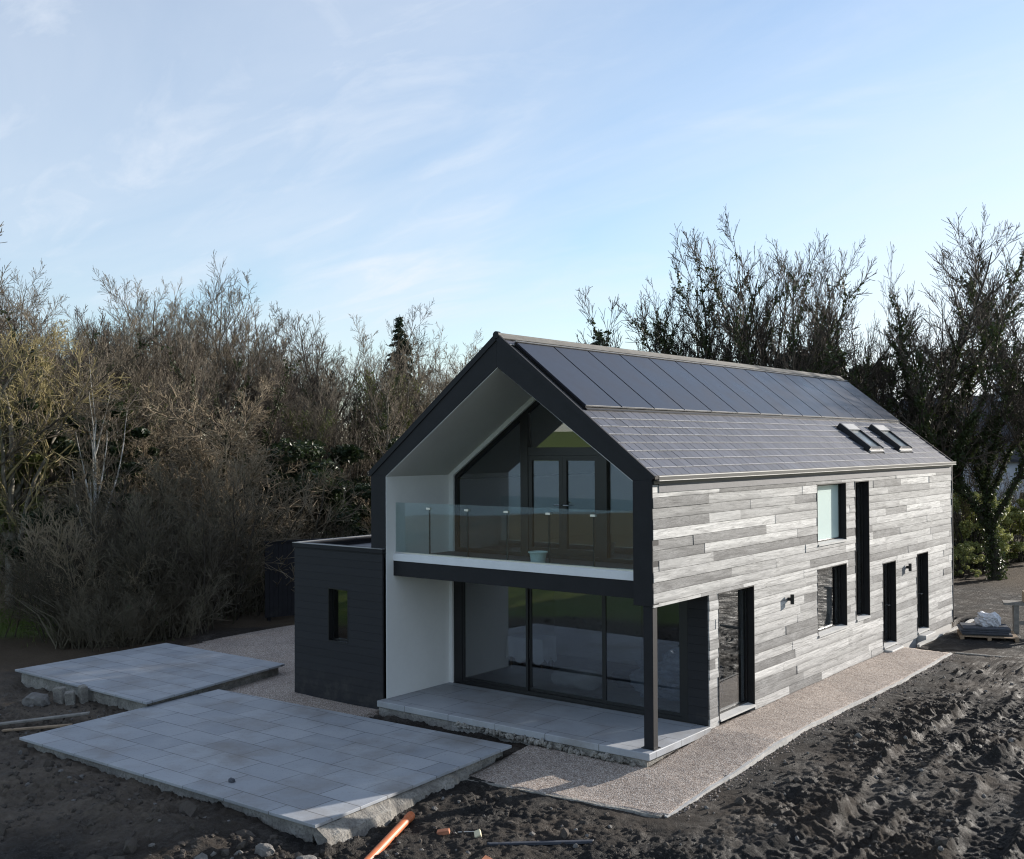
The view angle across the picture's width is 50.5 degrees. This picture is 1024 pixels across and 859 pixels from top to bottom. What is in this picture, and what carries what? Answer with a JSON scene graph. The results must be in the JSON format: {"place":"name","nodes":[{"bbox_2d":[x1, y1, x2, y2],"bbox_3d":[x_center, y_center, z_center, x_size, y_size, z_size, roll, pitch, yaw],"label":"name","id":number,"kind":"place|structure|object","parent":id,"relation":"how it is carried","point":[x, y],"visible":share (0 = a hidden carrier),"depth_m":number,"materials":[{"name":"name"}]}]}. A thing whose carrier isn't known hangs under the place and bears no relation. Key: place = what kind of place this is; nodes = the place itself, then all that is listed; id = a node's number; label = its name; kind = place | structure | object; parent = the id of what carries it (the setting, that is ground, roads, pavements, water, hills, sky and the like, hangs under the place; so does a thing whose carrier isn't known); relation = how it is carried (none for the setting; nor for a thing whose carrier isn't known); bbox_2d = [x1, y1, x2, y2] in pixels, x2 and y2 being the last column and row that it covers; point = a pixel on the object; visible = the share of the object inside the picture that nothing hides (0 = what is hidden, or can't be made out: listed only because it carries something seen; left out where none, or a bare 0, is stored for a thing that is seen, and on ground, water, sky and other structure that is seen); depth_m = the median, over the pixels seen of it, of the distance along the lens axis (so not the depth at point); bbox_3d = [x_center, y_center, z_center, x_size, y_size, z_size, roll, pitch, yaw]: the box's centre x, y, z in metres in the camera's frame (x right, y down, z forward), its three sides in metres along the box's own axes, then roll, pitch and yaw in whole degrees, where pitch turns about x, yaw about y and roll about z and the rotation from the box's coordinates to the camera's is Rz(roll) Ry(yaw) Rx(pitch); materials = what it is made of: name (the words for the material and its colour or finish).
{"place":"outdoors","nodes":[
{"label":"outdoors","id":0,"kind":"place"},
{"bbox_2d":[0,486,1023,858],"bbox_3d":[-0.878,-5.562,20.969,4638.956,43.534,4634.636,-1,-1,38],"label":"ground","id":1,"kind":"structure","parent":0,"point":[880,816],"depth_m":17.35,"materials":[{"name":"soil"}]},
{"bbox_2d":[0,533,53,637],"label":"bare bush","id":2,"kind":"object","parent":1,"relation":"on","point":[18,620],"visible":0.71,"depth_m":32.23,"materials":[{"name":"brown plant"}]},
{"bbox_2d":[0,444,102,596],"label":"leafy bush","id":3,"kind":"object","parent":1,"relation":"on","point":[30,459],"visible":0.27,"depth_m":38.06,"materials":[{"name":"green plant"}]},
{"bbox_2d":[0,259,110,392],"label":"bare tree","id":4,"kind":"object","parent":1,"relation":"on","point":[23,296],"visible":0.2,"depth_m":62.38,"materials":[{"name":"brown plant"}]},
{"bbox_2d":[0,319,130,610],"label":"willow tree","id":5,"kind":"object","parent":1,"relation":"on","point":[44,466],"visible":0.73,"depth_m":37.13,"materials":[{"name":"brown plant"}]},
{"bbox_2d":[0,295,144,552],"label":"ivy clad tree","id":6,"kind":"object","parent":1,"relation":"on","point":[40,374],"visible":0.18,"depth_m":41.20,"materials":[{"name":"brown plant"}]},
{"bbox_2d":[0,397,156,605],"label":"evergreen bush","id":7,"kind":"object","parent":1,"relation":"on","point":[140,432],"visible":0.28,"depth_m":37.19,"materials":[{"name":"green plant"}]},
{"bbox_2d":[0,285,169,491],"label":"ivy clad tree","id":8,"kind":"object","parent":1,"relation":"on","point":[140,341],"visible":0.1,"depth_m":41.47,"materials":[{"name":"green plant"}]},
{"bbox_2d":[0,512,184,641],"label":"bare bush","id":9,"kind":"object","parent":1,"relation":"on","point":[35,590],"visible":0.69,"depth_m":31.72,"materials":[{"name":"brown plant"}]},
{"bbox_2d":[11,497,173,624],"bbox_3d":[-12.829,4.312,33.483,4.959,4.522,5.890,0,-1,5],"label":"bare bush","id":10,"kind":"object","parent":1,"relation":"on","point":[71,525],"visible":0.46,"depth_m":32.61,"materials":[{"name":"brown plant"}]},
{"bbox_2d":[0,221,187,518],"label":"bare tree","id":11,"kind":"object","parent":1,"relation":"on","point":[16,449],"visible":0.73,"depth_m":38.02,"materials":[{"name":"brown plant"}]},
{"bbox_2d":[45,332,152,544],"bbox_3d":[-13.668,1.606,35.699,3.278,9.748,2.576,0,-1,-8],"label":"birch tree","id":12,"kind":"object","parent":1,"relation":"on","point":[94,448],"visible":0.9,"depth_m":35.90,"materials":[{"name":"white plant"}]},
{"bbox_2d":[54,573,148,651],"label":"bare bush","id":13,"kind":"object","parent":1,"relation":"on","point":[76,631],"visible":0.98,"depth_m":29.96,"materials":[{"name":"brown plant"}]},
{"bbox_2d":[0,474,204,614],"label":"bare bush","id":14,"kind":"object","parent":1,"relation":"on","point":[44,501],"visible":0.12,"depth_m":35.05,"materials":[{"name":"brown plant"}]},
{"bbox_2d":[38,401,187,525],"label":"thorn tree","id":15,"kind":"object","parent":1,"relation":"on","point":[144,447],"visible":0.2,"depth_m":40.44,"materials":[{"name":"brown plant"}]},
{"bbox_2d":[0,583,226,647],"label":"grass","id":16,"kind":"structure","parent":1,"relation":"on","point":[5,622],"depth_m":34.25,"materials":[{"name":"plant"}]},
{"bbox_2d":[68,571,195,645],"bbox_3d":[-11.159,5.279,31.581,3.512,2.136,2.957,1,-1,-42],"label":"bare bush","id":17,"kind":"object","parent":1,"relation":"on","point":[146,631],"visible":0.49,"depth_m":31.52,"materials":[{"name":"brown plant"}]},
{"bbox_2d":[66,325,199,491],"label":"ivy clad tree","id":18,"kind":"object","parent":1,"relation":"on","point":[133,404],"visible":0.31,"depth_m":43.56,"materials":[{"name":"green plant"}]},
{"bbox_2d":[64,274,207,472],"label":"bare tree","id":19,"kind":"object","parent":1,"relation":"on","point":[138,301],"visible":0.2,"depth_m":47.95,"materials":[{"name":"brown plant"}]},
{"bbox_2d":[40,454,236,589],"bbox_3d":[-13.064,3.738,37.415,6.615,5.878,5.640,-1,-1,20],"label":"bare bush","id":20,"kind":"object","parent":1,"relation":"on","point":[157,479],"visible":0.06,"depth_m":35.89,"materials":[{"name":"brown plant"}]},
{"bbox_2d":[29,459,260,630],"bbox_3d":[-11.515,3.693,33.217,7.187,5.799,5.410,-1,-1,21],"label":"bare bush","id":21,"kind":"object","parent":1,"relation":"on","point":[181,559],"visible":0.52,"depth_m":32.98,"materials":[{"name":"brown plant"}]},
{"bbox_2d":[40,468,255,618],"bbox_3d":[-11.376,3.897,34.025,6.270,5.368,5.346,0,-1,-25],"label":"bare bush","id":22,"kind":"object","parent":1,"relation":"on","point":[187,539],"visible":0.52,"depth_m":32.92,"materials":[{"name":"brown plant"}]},
{"bbox_2d":[21,668,278,710],"bbox_3d":[-8.614,6.218,26.438,5.463,0.698,4.255,-1,-1,38],"label":"paved terrace bed","id":23,"kind":"object","parent":1,"relation":"on","point":[27,681],"visible":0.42,"depth_m":25.08,"materials":[{"name":"concrete"}]},
{"bbox_2d":[15,643,284,704],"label":"paved terrace","id":24,"kind":"structure","parent":23,"relation":"on","point":[146,675],"depth_m":26.17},
{"bbox_2d":[87,302,225,499],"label":"bare tree","id":25,"kind":"object","parent":1,"relation":"on","point":[188,392],"visible":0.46,"depth_m":44.06,"materials":[{"name":"brown plant"}]},
{"bbox_2d":[48,435,269,607],"bbox_3d":[-12.170,3.419,38.309,7.689,6.639,6.556,0,-1,-31],"label":"bare bush","id":26,"kind":"object","parent":1,"relation":"on","point":[166,477],"visible":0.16,"depth_m":36.94,"materials":[{"name":"brown plant"}]},
{"bbox_2d":[100,275,227,411],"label":"bare tree","id":27,"kind":"object","parent":1,"relation":"on","point":[177,328],"visible":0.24,"depth_m":55.11,"materials":[{"name":"brown plant"}]},
{"bbox_2d":[81,268,253,418],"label":"bare tree","id":28,"kind":"object","parent":1,"relation":"on","point":[124,289],"visible":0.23,"depth_m":57.53,"materials":[{"name":"brown plant"}]},
{"bbox_2d":[121,567,234,640],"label":"bare bush","id":29,"kind":"object","parent":1,"relation":"on","point":[189,613],"visible":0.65,"depth_m":31.74,"materials":[{"name":"brown plant"}]},
{"bbox_2d":[0,447,367,649],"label":"undergrowth","id":30,"kind":"object","parent":1,"relation":"on","point":[59,635],"visible":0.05,"depth_m":31.39,"materials":[{"name":"plant"}]},
{"bbox_2d":[79,477,289,623],"bbox_3d":[-10.391,4.055,34.807,5.538,5.019,6.495,-1,-1,36],"label":"bare bush","id":31,"kind":"object","parent":1,"relation":"on","point":[258,522],"visible":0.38,"depth_m":34.22,"materials":[{"name":"brown plant"}]},
{"bbox_2d":[124,279,280,429],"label":"bare tree","id":32,"kind":"object","parent":1,"relation":"on","point":[153,330],"visible":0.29,"depth_m":53.34,"materials":[{"name":"brown plant"}]},
{"bbox_2d":[159,288,265,450],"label":"bare tree","id":33,"kind":"object","parent":1,"relation":"on","point":[227,358],"visible":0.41,"depth_m":53.56,"materials":[{"name":"brown plant"}]},
{"bbox_2d":[71,453,368,617],"bbox_3d":[-9.719,3.741,36.840,9.637,5.967,8.114,0,-1,-9],"label":"bare bush","id":34,"kind":"object","parent":1,"relation":"on","point":[289,529],"visible":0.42,"depth_m":35.40,"materials":[{"name":"brown plant"}]},
{"bbox_2d":[127,321,312,555],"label":"ivy clad tree","id":35,"kind":"object","parent":1,"relation":"on","point":[278,404],"visible":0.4,"depth_m":45.35,"materials":[{"name":"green plant"}]},
{"bbox_2d":[150,249,291,440],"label":"bare tree","id":36,"kind":"object","parent":1,"relation":"on","point":[227,323],"visible":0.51,"depth_m":55.74,"materials":[{"name":"brown plant"}]},
{"bbox_2d":[113,373,330,550],"bbox_3d":[-10.333,2.283,39.198,7.480,8.677,10.243,0,-1,-16],"label":"thorn tree","id":37,"kind":"object","parent":1,"relation":"on","point":[225,461],"visible":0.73,"depth_m":37.87,"materials":[{"name":"brown plant"}]},
{"bbox_2d":[177,310,303,448],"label":"bare tree","id":38,"kind":"object","parent":1,"relation":"on","point":[255,347],"visible":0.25,"depth_m":55.33,"materials":[{"name":"brown plant"}]},
{"bbox_2d":[134,406,353,564],"bbox_3d":[-10.521,2.869,39.781,6.130,7.433,8.393,-1,-1,22],"label":"thorn tree","id":39,"kind":"object","parent":1,"relation":"on","point":[186,459],"visible":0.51,"depth_m":39.19,"materials":[{"name":"brown plant"}]},
{"bbox_2d":[162,427,343,555],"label":"bare bush","id":40,"kind":"object","parent":1,"relation":"on","point":[315,506],"visible":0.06,"depth_m":44.91,"materials":[{"name":"brown plant"}]},
{"bbox_2d":[27,743,502,842],"bbox_3d":[-4.701,6.165,20.301,8.215,0.578,5.032,-1,-1,38],"label":"paved terrace bed","id":41,"kind":"object","parent":1,"relation":"on","point":[303,832],"visible":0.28,"depth_m":17.80,"materials":[{"name":"concrete"}]},
{"bbox_2d":[19,689,511,827],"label":"paved terrace","id":42,"kind":"structure","parent":41,"relation":"on","point":[312,767],"depth_m":19.63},
{"bbox_2d":[186,625,378,717],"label":"gravel yard","id":43,"kind":"structure","parent":1,"relation":"on","point":[277,644],"depth_m":28.79,"materials":[{"name":"gravel"}]},
{"bbox_2d":[215,311,377,439],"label":"bare tree","id":44,"kind":"object","parent":1,"relation":"on","point":[283,352],"visible":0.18,"depth_m":58.17,"materials":[{"name":"brown plant"}]},
{"bbox_2d":[264,537,340,620],"bbox_3d":[-4.257,5.018,37.252,8.720,2.790,0.180,0,-1,-31],"label":"timber fence","id":45,"kind":"object","parent":1,"relation":"on","point":[280,599],"visible":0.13,"depth_m":35.24,"materials":[{"name":"wood"}]},
{"bbox_2d":[270,360,356,472],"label":"ivy clad tree","id":46,"kind":"object","parent":1,"relation":"on","point":[328,422],"visible":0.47,"depth_m":49.35,"materials":[{"name":"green plant"}]},
{"bbox_2d":[252,357,375,457],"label":"bare tree","id":47,"kind":"object","parent":1,"relation":"on","point":[350,399],"visible":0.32,"depth_m":51.92,"materials":[{"name":"brown plant"}]},
{"bbox_2d":[232,435,399,548],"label":"evergreen bush","id":48,"kind":"object","parent":1,"relation":"on","point":[345,452],"visible":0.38,"depth_m":44.36,"materials":[{"name":"green plant"}]},
{"bbox_2d":[265,488,370,540],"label":"bare bush","id":49,"kind":"object","parent":1,"relation":"on","point":[338,530],"visible":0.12,"depth_m":43.60,"materials":[{"name":"brown plant"}]},
{"bbox_2d":[261,391,375,525],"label":"bare tree","id":50,"kind":"object","parent":1,"relation":"on","point":[310,437],"visible":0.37,"depth_m":48.08,"materials":[{"name":"brown plant"}]},
{"bbox_2d":[269,311,376,436],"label":"bare tree","id":51,"kind":"object","parent":1,"relation":"on","point":[313,365],"visible":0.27,"depth_m":60.18,"materials":[{"name":"brown plant"}]},
{"bbox_2d":[310,475,370,535],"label":"evergreen bush","id":52,"kind":"object","parent":1,"relation":"on","point":[354,505],"visible":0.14,"depth_m":46.66,"materials":[{"name":"green plant"}]},
{"bbox_2d":[265,297,437,469],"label":"bare tree","id":53,"kind":"object","parent":1,"relation":"on","point":[325,348],"visible":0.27,"depth_m":56.92,"materials":[{"name":"brown plant"}]},
{"bbox_2d":[288,349,415,525],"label":"ivy clad tree","id":54,"kind":"object","parent":1,"relation":"on","point":[384,427],"visible":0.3,"depth_m":50.41,"materials":[{"name":"brown plant"}]},
{"bbox_2d":[315,403,392,508],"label":"bare tree","id":55,"kind":"object","parent":1,"relation":"on","point":[355,464],"visible":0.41,"depth_m":48.74,"materials":[{"name":"brown plant"}]},
{"bbox_2d":[317,341,430,441],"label":"bare tree","id":56,"kind":"object","parent":1,"relation":"on","point":[403,400],"visible":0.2,"depth_m":54.73,"materials":[{"name":"brown plant"}]},
{"bbox_2d":[366,372,409,468],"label":"bare tree","id":57,"kind":"object","parent":1,"relation":"on","point":[391,418],"visible":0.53,"depth_m":48.21,"materials":[{"name":"brown plant"}]},
{"bbox_2d":[310,767,468,846],"bbox_3d":[-1.779,6.130,17.304,0.473,0.628,3.764,-1,-1,32],"label":"concrete haunch","id":58,"kind":"object","parent":1,"relation":"on","point":[362,822],"visible":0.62,"depth_m":16.73,"materials":[{"name":"concrete"}]},
{"bbox_2d":[364,811,414,858],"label":"drain pipe","id":59,"kind":"object","parent":1,"relation":"on","point":[394,832],"visible":0.97,"depth_m":16.03,"materials":[{"name":"orange plastic"}]},
{"bbox_2d":[341,314,442,524],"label":"ivy clad tree","id":60,"kind":"object","parent":1,"relation":"on","point":[366,371],"visible":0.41,"depth_m":53.64,"materials":[{"name":"brown plant"}]},
{"bbox_2d":[369,314,422,439],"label":"conifer","id":61,"kind":"object","parent":1,"relation":"on","point":[398,321],"visible":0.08,"depth_m":59.95,"materials":[{"name":"green plant"}]},
{"bbox_2d":[0,660,1023,858],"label":"loose stones","id":62,"kind":"object","parent":1,"relation":"on","point":[186,808],"visible":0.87,"depth_m":16.73,"materials":[{"name":"soil"}]},
{"bbox_2d":[379,707,684,767],"bbox_3d":[0.446,6.144,21.845,6.560,0.618,2.200,-1,-1,38],"label":"patio bed","id":63,"kind":"object","parent":1,"relation":"on","point":[430,721],"visible":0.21,"depth_m":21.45,"materials":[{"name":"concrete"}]},
{"bbox_2d":[377,682,710,760],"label":"patio","id":64,"kind":"structure","parent":63,"relation":"on","point":[620,733],"depth_m":21.40,"materials":[{"name":"tile"}]},
{"bbox_2d":[467,779,662,817],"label":"kerb","id":65,"kind":"structure","parent":1,"relation":"on","point":[639,812],"depth_m":17.44,"materials":[{"name":"concrete"}]},
{"bbox_2d":[292,331,955,750],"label":"house","id":66,"kind":"structure","parent":1,"relation":"on","point":[764,535],"depth_m":24.03,"materials":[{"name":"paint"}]},
{"bbox_2d":[328,588,347,642],"bbox_3d":[-3.798,4.110,24.069,0.631,1.169,0.182,-1,-1,38],"label":"window","id":67,"kind":"structure","parent":66,"relation":"in","point":[331,591],"depth_m":24.22,"materials":[{"name":"black metal"}]},
{"bbox_2d":[462,582,528,690],"bbox_3d":[-0.377,4.448,24.039,1.860,2.409,0.040,-1,-1,38],"label":"door leaf","id":68,"kind":"structure","parent":66,"relation":"in","point":[526,688],"depth_m":24.03,"materials":[{"name":"black metal"}]},
{"bbox_2d":[510,656,552,670],"bbox_3d":[0.477,5.396,26.329,0.962,0.750,0.608,-1,-1,32],"label":"table","id":69,"kind":"object","parent":66,"relation":"on","point":[511,662],"visible":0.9,"depth_m":26.32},
{"bbox_2d":[505,632,556,664],"bbox_3d":[0.477,5.319,26.329,1.087,0.620,0.705,-1,-1,32],"label":"tablecloth","id":70,"kind":"object","parent":69,"relation":"on","point":[544,647],"visible":0.88,"depth_m":26.10,"materials":[{"name":"white fabric"}]},
{"bbox_2d":[528,456,562,554],"bbox_3d":[0.714,1.602,23.172,0.904,2.090,0.141,-1,-1,38],"label":"door","id":71,"kind":"structure","parent":66,"relation":"in","point":[559,551],"depth_m":23.26,"materials":[{"name":"black metal"}]},
{"bbox_2d":[529,589,603,702],"bbox_3d":[1.148,4.424,22.909,1.935,2.409,0.040,-1,-1,38],"label":"door leaf","id":72,"kind":"structure","parent":66,"relation":"in","point":[531,688],"depth_m":23.36,"materials":[{"name":"black metal"}]},
{"bbox_2d":[454,581,687,721],"bbox_3d":[1.068,4.416,22.933,5.990,2.598,0.090,-1,-1,38],"label":"sliding door","id":73,"kind":"structure","parent":66,"relation":"in","point":[458,652],"depth_m":23.02,"materials":[{"name":"black metal"}]},
{"bbox_2d":[563,456,598,556],"bbox_3d":[1.430,1.590,22.614,0.904,2.090,0.141,-1,-1,38],"label":"door","id":74,"kind":"structure","parent":66,"relation":"in","point":[566,551],"depth_m":22.74,"materials":[{"name":"black metal"}]},
{"bbox_2d":[603,596,681,716],"bbox_3d":[2.604,4.398,21.719,1.825,2.409,0.040,-1,-1,38],"label":"door leaf","id":75,"kind":"structure","parent":66,"relation":"in","point":[606,701],"depth_m":21.95,"materials":[{"name":"black metal"}]},
{"bbox_2d":[718,585,755,721],"bbox_3d":[4.428,4.437,21.762,0.250,2.482,1.584,-1,-1,38],"label":"door","id":76,"kind":"structure","parent":66,"relation":"in","point":[748,703],"depth_m":22.35,"materials":[{"name":"black metal"}]},
{"bbox_2d":[816,482,846,546],"bbox_3d":[7.509,1.988,25.774,0.250,1.432,1.794,-1,-1,38],"label":"window","id":77,"kind":"structure","parent":66,"relation":"in","point":[831,497],"depth_m":26.11,"materials":[{"name":"glass"}]},
{"bbox_2d":[817,563,847,637],"bbox_3d":[7.512,4.013,25.735,0.250,1.562,1.814,-1,-1,38],"label":"window","id":78,"kind":"structure","parent":66,"relation":"in","point":[841,568],"depth_m":26.41,"materials":[{"name":"black metal"}]},
{"bbox_2d":[854,480,870,621],"bbox_3d":[8.730,3.026,27.320,0.250,3.472,0.974,-1,-1,38],"label":"window","id":79,"kind":"structure","parent":66,"relation":"in","point":[864,485],"depth_m":27.69,"materials":[{"name":"black metal"}]},
{"bbox_2d":[882,560,903,651],"bbox_3d":[10.010,4.785,28.781,0.430,2.557,1.024,-1,-1,38],"label":"door","id":80,"kind":"structure","parent":66,"relation":"in","point":[889,645],"depth_m":29.22,"materials":[{"name":"black metal"}]},
{"bbox_2d":[916,551,935,644],"bbox_3d":[11.721,4.801,30.978,0.430,2.577,1.014,-1,-1,38],"label":"door","id":81,"kind":"structure","parent":66,"relation":"in","point":[923,634],"depth_m":31.40,"materials":[{"name":"black metal"}]},
{"bbox_2d":[575,223,795,366],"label":"ivy clad tree","id":82,"kind":"object","parent":1,"relation":"on","point":[710,308],"visible":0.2,"depth_m":44.21,"materials":[{"name":"brown plant"}]},
{"bbox_2d":[647,246,863,380],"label":"ivy clad tree","id":83,"kind":"object","parent":1,"relation":"on","point":[681,352],"visible":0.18,"depth_m":43.18,"materials":[{"name":"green plant"}]},
{"bbox_2d":[642,232,876,379],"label":"ivy clad tree","id":84,"kind":"object","parent":1,"relation":"on","point":[822,341],"visible":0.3,"depth_m":41.50,"materials":[{"name":"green plant"}]},
{"bbox_2d":[633,206,934,402],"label":"ivy clad tree","id":85,"kind":"object","parent":1,"relation":"on","point":[678,290],"visible":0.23,"depth_m":45.34,"materials":[{"name":"brown plant"}]},
{"bbox_2d":[665,652,951,817],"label":"kerb","id":86,"kind":"structure","parent":1,"relation":"on","point":[775,746],"depth_m":20.04,"materials":[{"name":"concrete"}]},
{"bbox_2d":[671,654,962,819],"bbox_3d":[7.140,5.904,22.352,0.627,0.333,14.408,-1,-1,38],"label":"gravel spill","id":87,"kind":"object","parent":1,"relation":"on","point":[873,700],"visible":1,"depth_m":20.67,"materials":[{"name":"gravel"}]},
{"bbox_2d":[697,207,1023,448],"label":"ivy clad tree","id":88,"kind":"object","parent":1,"relation":"on","point":[957,355],"visible":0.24,"depth_m":42.73,"materials":[{"name":"brown plant"}]},
{"bbox_2d":[722,202,1023,483],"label":"ivy clad tree","id":89,"kind":"object","parent":1,"relation":"on","point":[927,433],"visible":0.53,"depth_m":42.65,"materials":[{"name":"brown plant"}]},
{"bbox_2d":[832,307,1023,579],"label":"ivy clad tree","id":90,"kind":"object","parent":1,"relation":"on","point":[988,515],"visible":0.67,"depth_m":43.55,"materials":[{"name":"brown plant"}]},
{"bbox_2d":[903,381,1023,510],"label":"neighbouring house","id":91,"kind":"structure","parent":1,"relation":"on","point":[1013,464],"depth_m":68.48,"materials":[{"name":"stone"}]},
{"bbox_2d":[953,543,984,577],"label":"leafy bush","id":92,"kind":"object","parent":1,"relation":"on","point":[960,549],"visible":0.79,"depth_m":44.75,"materials":[{"name":"green plant"}]},
{"bbox_2d":[932,244,1023,538],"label":"ivy clad tree","id":93,"kind":"object","parent":1,"relation":"on","point":[984,334],"visible":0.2,"depth_m":53.32,"materials":[{"name":"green plant"}]},
{"bbox_2d":[957,629,1018,642],"bbox_3d":[13.398,5.816,30.604,1.500,0.120,1.130,-1,-1,18],"label":"pallet","id":94,"kind":"object","parent":1,"relation":"on","point":[1014,637],"visible":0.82,"depth_m":30.17,"materials":[{"name":"wood"}]},
{"bbox_2d":[957,622,1012,636],"bbox_3d":[13.341,5.651,30.666,1.350,0.210,1.031,-1,-1,16],"label":"sheet stack","id":95,"kind":"object","parent":94,"relation":"on","point":[975,629],"visible":0.96,"depth_m":30.28,"materials":[{"name":"stone"}]},
{"bbox_2d":[953,491,1023,568],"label":"leafy bush","id":96,"kind":"object","parent":1,"relation":"on","point":[964,533],"visible":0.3,"depth_m":47.60,"materials":[{"name":"green plant"}]},
{"bbox_2d":[983,499,1023,561],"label":"leafy bush","id":97,"kind":"object","parent":1,"relation":"on","point":[1020,502],"visible":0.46,"depth_m":49.63,"materials":[{"name":"green plant"}]},
{"bbox_2d":[0,0,1023,441],"label":"sky","id":98,"kind":"structure","parent":0,"point":[496,162],"materials":[{"name":"blue"}]},
{"bbox_2d":[551,666,601,690],"bbox_3d":[1.490,5.540,24.315,1.185,0.447,0.824,-1,-1,26],"label":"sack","id":99,"kind":"object","parent":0,"point":[581,678],"visible":0.98,"depth_m":24.01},
{"bbox_2d":[629,648,725,700],"bbox_3d":[3.510,5.225,23.231,2.025,1.050,1.487,-1,-1,21],"label":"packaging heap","id":100,"kind":"object","parent":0,"point":[668,678],"visible":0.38,"depth_m":22.87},
{"bbox_2d":[469,647,947,816],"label":"path","id":101,"kind":"structure","parent":0,"point":[672,782],"depth_m":19.46,"materials":[{"name":"gravel"}]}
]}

